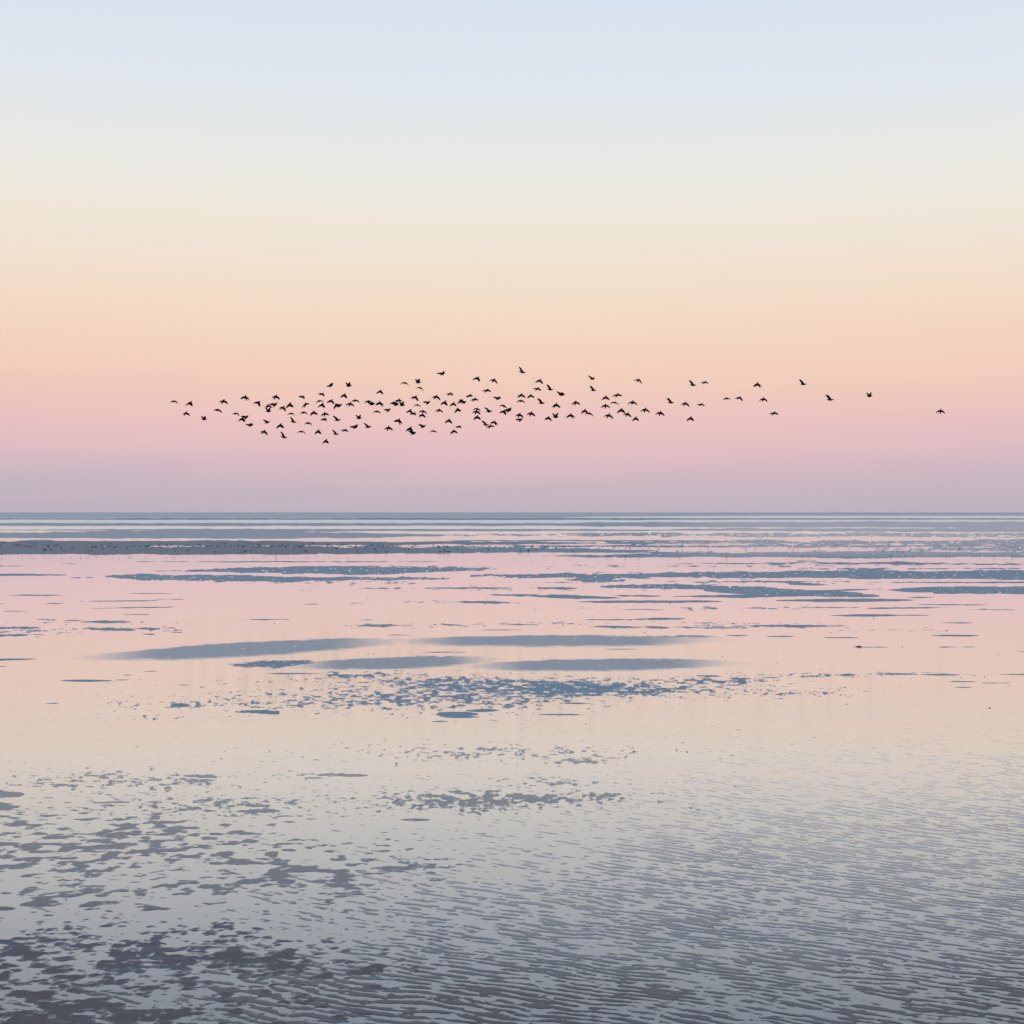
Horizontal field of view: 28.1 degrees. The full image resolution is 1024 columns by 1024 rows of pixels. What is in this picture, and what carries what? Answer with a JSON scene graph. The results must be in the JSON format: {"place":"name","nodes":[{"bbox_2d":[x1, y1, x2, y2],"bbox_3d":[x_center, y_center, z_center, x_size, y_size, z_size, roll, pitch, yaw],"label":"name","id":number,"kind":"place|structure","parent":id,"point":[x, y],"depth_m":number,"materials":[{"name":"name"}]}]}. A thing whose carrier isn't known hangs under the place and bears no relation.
{"place":"outdoors","nodes":[
{"label":"outdoors","id":0,"kind":"place"},
{"bbox_2d":[0,516,1023,1023],"bbox_3d":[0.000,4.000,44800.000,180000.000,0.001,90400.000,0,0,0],"label":"water","id":1,"kind":"structure","parent":0,"point":[954,708],"depth_m":33.27,"materials":[{"name":"pink liquid"}]},
{"bbox_2d":[0,518,1023,1023],"bbox_3d":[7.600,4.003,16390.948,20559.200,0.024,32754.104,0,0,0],"label":"mud flat","id":2,"kind":"structure","parent":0,"point":[272,962],"depth_m":25.41,"materials":[{"name":"grey soil"}]},
{"bbox_2d":[0,512,1023,517],"bbox_3d":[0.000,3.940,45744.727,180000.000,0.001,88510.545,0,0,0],"label":"sea","id":3,"kind":"structure","parent":0,"point":[294,514],"depth_m":3680.77,"materials":[{"name":"grey"}]},
{"bbox_2d":[0,0,1023,511],"label":"sky","id":4,"kind":"structure","parent":0,"point":[205,203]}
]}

